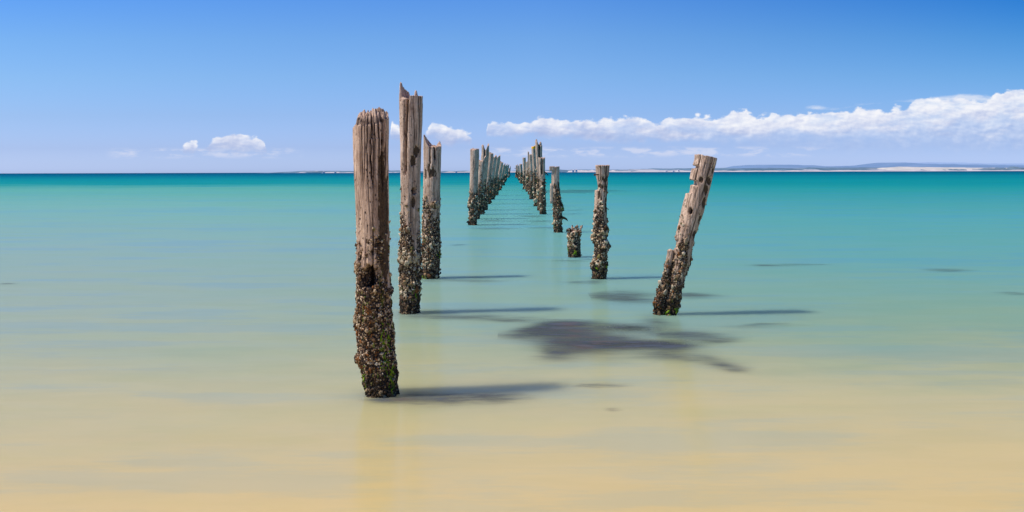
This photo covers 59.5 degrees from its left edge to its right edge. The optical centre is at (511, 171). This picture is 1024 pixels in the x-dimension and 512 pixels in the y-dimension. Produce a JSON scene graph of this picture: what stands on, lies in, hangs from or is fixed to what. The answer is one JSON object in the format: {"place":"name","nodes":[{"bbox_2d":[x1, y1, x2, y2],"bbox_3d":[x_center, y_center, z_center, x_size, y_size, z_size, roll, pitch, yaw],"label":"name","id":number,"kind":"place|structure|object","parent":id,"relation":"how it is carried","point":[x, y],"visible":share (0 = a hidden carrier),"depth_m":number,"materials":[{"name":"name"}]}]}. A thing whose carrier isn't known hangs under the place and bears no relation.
{"place":"outdoors","nodes":[
{"label":"outdoors","id":0,"kind":"place"},
{"bbox_2d":[442,171,469,172],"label":"pale cliff","id":1,"kind":"structure","parent":0,"point":[457,172],"depth_m":3471.87,"materials":[{"name":"beige stone"}]},
{"bbox_2d":[0,171,1023,511],"bbox_3d":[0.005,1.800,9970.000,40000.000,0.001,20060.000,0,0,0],"label":"water","id":2,"kind":"structure","parent":0,"point":[178,341],"depth_m":8.96,"materials":[{"name":"teal liquid"}]},
{"bbox_2d":[353,107,399,397],"bbox_3d":[-1.087,0.814,7.272,0.409,2.678,0.332,0,0,0],"label":"timber pile","id":3,"kind":"object","parent":2,"relation":"in","point":[375,355],"visible":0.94,"depth_m":7.16,"materials":[{"name":"brown wood"}]},
{"bbox_2d":[397,82,422,314],"bbox_3d":[-1.308,0.496,11.464,0.341,3.314,0.339,0,0,0],"label":"timber pile","id":4,"kind":"object","parent":2,"relation":"in","point":[409,261],"visible":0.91,"depth_m":11.37,"materials":[{"name":"brown wood"}]},
{"bbox_2d":[421,135,441,278],"bbox_3d":[-1.384,0.757,15.218,0.378,2.793,0.372,0,0,0],"label":"timber pile","id":5,"kind":"object","parent":2,"relation":"in","point":[431,253],"visible":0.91,"depth_m":15.11,"materials":[{"name":"brown wood"}]},
{"bbox_2d":[370,394,510,401],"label":"shadow","id":6,"kind":"object","parent":2,"relation":"on","point":[445,399],"visible":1,"depth_m":7.11},
{"bbox_2d":[466,148,478,224],"bbox_3d":[-1.326,0.663,30.433,0.433,2.981,0.364,0,0,-13],"label":"timber pile","id":7,"kind":"object","parent":2,"relation":"in","point":[472,205],"visible":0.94,"depth_m":30.33,"materials":[{"name":"grey wood"}]},
{"bbox_2d":[477,156,486,218],"bbox_3d":[-1.255,0.755,34.357,0.602,2.797,0.399,0,0,0],"label":"timber pile","id":8,"kind":"object","parent":2,"relation":"in","point":[481,172],"visible":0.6,"depth_m":34.23,"materials":[{"name":"grey wood"}]},
{"bbox_2d":[481,144,488,213],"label":"timber pile","id":9,"kind":"object","parent":2,"relation":"in","point":[483,155],"visible":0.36,"depth_m":38.12,"materials":[{"name":"grey wood"}]},
{"bbox_2d":[485,151,492,209],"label":"timber pile","id":10,"kind":"object","parent":2,"relation":"in","point":[489,175],"visible":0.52,"depth_m":42.26,"materials":[{"name":"grey wood"}]},
{"bbox_2d":[488,155,496,203],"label":"timber pile","id":11,"kind":"object","parent":2,"relation":"in","point":[493,172],"visible":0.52,"depth_m":50.23,"materials":[{"name":"grey wood"}]},
{"bbox_2d":[492,155,499,199],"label":"timber pile","id":12,"kind":"object","parent":2,"relation":"in","point":[494,189],"visible":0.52,"depth_m":58.33,"materials":[{"name":"grey wood"}]},
{"bbox_2d":[495,161,502,195],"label":"timber pile","id":13,"kind":"object","parent":2,"relation":"in","point":[499,176],"visible":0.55,"depth_m":68.64,"materials":[{"name":"grey wood"}]},
{"bbox_2d":[499,164,504,189],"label":"timber pile","id":14,"kind":"object","parent":2,"relation":"in","point":[502,177],"visible":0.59,"depth_m":87.71,"materials":[{"name":"grey wood"}]},
{"bbox_2d":[502,164,506,185],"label":"timber pile","id":15,"kind":"object","parent":2,"relation":"in","point":[505,175],"visible":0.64,"depth_m":118.57,"materials":[{"name":"grey wood"}]},
{"bbox_2d":[517,164,519,179],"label":"timber pile","id":16,"kind":"object","parent":2,"relation":"in","point":[518,173],"visible":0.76,"depth_m":189.06,"materials":[{"name":"grey wood"}]},
{"bbox_2d":[519,164,522,183],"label":"timber pile","id":17,"kind":"object","parent":2,"relation":"in","point":[521,174],"visible":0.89,"depth_m":137.43,"materials":[{"name":"grey wood"}]},
{"bbox_2d":[522,157,525,188],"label":"timber pile","id":18,"kind":"object","parent":2,"relation":"in","point":[524,169],"visible":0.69,"depth_m":92.15,"materials":[{"name":"grey wood"}]},
{"bbox_2d":[525,160,527,191],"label":"timber pile","id":19,"kind":"object","parent":2,"relation":"in","point":[526,187],"visible":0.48,"depth_m":81.69,"materials":[{"name":"grey wood"}]},
{"bbox_2d":[526,152,528,194],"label":"timber pile","id":20,"kind":"object","parent":2,"relation":"in","point":[527,178],"visible":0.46,"depth_m":71.27,"materials":[{"name":"grey wood"}]},
{"bbox_2d":[528,154,533,198],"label":"timber pile","id":21,"kind":"object","parent":2,"relation":"in","point":[530,186],"visible":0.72,"depth_m":58.79,"materials":[{"name":"grey wood"}]},
{"bbox_2d":[531,146,536,205],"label":"timber pile","id":22,"kind":"object","parent":2,"relation":"in","point":[534,187],"visible":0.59,"depth_m":46.77,"materials":[{"name":"brown wood"}]},
{"bbox_2d":[535,139,541,210],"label":"timber pile","id":23,"kind":"object","parent":2,"relation":"in","point":[538,148],"visible":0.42,"depth_m":41.73,"materials":[{"name":"brown wood"}]},
{"bbox_2d":[538,157,547,213],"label":"timber pile","id":24,"kind":"object","parent":2,"relation":"in","point":[542,192],"visible":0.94,"depth_m":37.95,"materials":[{"name":"brown wood"}]},
{"bbox_2d":[549,166,567,232],"bbox_3d":[1.384,0.986,26.637,0.546,2.320,0.338,0,0,0],"label":"timber pile","id":25,"kind":"object","parent":2,"relation":"in","point":[557,205],"visible":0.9,"depth_m":26.54,"materials":[{"name":"brown wood"}]},
{"bbox_2d":[566,225,582,257],"bbox_3d":[1.315,1.631,18.910,0.318,1.032,0.309,0,0,44],"label":"pile stump","id":26,"kind":"object","parent":2,"relation":"in","point":[573,242],"visible":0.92,"depth_m":18.82,"materials":[{"name":"brown wood"}]},
{"bbox_2d":[590,165,610,278],"bbox_3d":[1.488,1.012,15.096,0.372,2.269,0.335,0,0,0],"label":"timber pile","id":27,"kind":"object","parent":2,"relation":"in","point":[602,247],"visible":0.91,"depth_m":15.01,"materials":[{"name":"brown wood"}]},
{"bbox_2d":[512,321,734,369],"bbox_3d":[1.043,1.792,9.433,2.400,0.001,2.978,0,0,0],"label":"seaweed patch","id":28,"kind":"object","parent":2,"relation":"on","point":[586,339],"visible":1,"depth_m":9.58,"materials":[{"name":"plant"}]},
{"bbox_2d":[599,293,701,300],"bbox_3d":[2.126,1.789,12.882,2.016,0.001,1.826,0,0,0],"label":"seaweed patch","id":29,"kind":"object","parent":2,"relation":"on","point":[622,298],"visible":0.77,"depth_m":12.88,"materials":[{"name":"green plant"}]},
{"bbox_2d":[646,329,718,341],"bbox_3d":[2.177,1.789,10.132,2.215,0.001,1.926,0,0,27],"label":"seaweed patch","id":30,"kind":"object","parent":2,"relation":"on","point":[685,334],"visible":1,"depth_m":9.87,"materials":[{"name":"green plant"}]},
{"bbox_2d":[652,154,716,315],"bbox_3d":[2.173,0.959,11.290,0.832,2.369,0.300,0,0,0],"label":"leaning pile","id":31,"kind":"object","parent":2,"relation":"in","point":[671,283],"visible":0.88,"depth_m":11.20,"materials":[{"name":"brown wood"}]},
{"bbox_2d":[0,0,1023,172],"label":"sky","id":32,"kind":"structure","parent":0,"point":[87,86],"materials":[{"name":"blue"}]},
{"bbox_2d":[274,167,883,172],"bbox_3d":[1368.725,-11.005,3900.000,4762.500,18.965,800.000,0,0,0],"label":"shore","id":33,"kind":"structure","parent":0,"point":[742,169],"depth_m":3628.94,"materials":[{"name":"beige sand"}]},
{"bbox_2d":[568,170,620,171],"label":"pale cliff","id":34,"kind":"structure","parent":0,"point":[592,171],"depth_m":3487.42,"materials":[{"name":"beige stone"}]},
{"bbox_2d":[636,169,1023,171],"bbox_3d":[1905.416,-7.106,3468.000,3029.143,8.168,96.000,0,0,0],"label":"beach","id":35,"kind":"structure","parent":0,"point":[837,170],"depth_m":3431.64,"materials":[{"name":"beige sand"}]},
{"bbox_2d":[726,162,1023,167],"bbox_3d":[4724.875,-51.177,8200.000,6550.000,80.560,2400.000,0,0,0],"label":"hills","id":36,"kind":"structure","parent":0,"point":[886,165],"depth_m":7644.22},
{"bbox_2d":[877,167,1006,169],"bbox_3d":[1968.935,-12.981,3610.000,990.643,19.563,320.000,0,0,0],"label":"dunes","id":37,"kind":"structure","parent":0,"point":[916,168],"depth_m":3524.45,"materials":[{"name":"beige sand"}]},
{"bbox_2d":[921,166,1023,169],"bbox_3d":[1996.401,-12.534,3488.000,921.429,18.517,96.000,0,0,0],"label":"dune scrub","id":38,"kind":"object","parent":37,"relation":"on","point":[1011,168],"visible":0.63,"depth_m":3466.34,"materials":[{"name":"green plant"}]},
{"bbox_2d":[918,162,1023,164],"bbox_3d":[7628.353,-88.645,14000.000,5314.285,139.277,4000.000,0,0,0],"label":"farthest hills","id":39,"kind":"structure","parent":0,"point":[970,163],"depth_m":13320.51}
]}

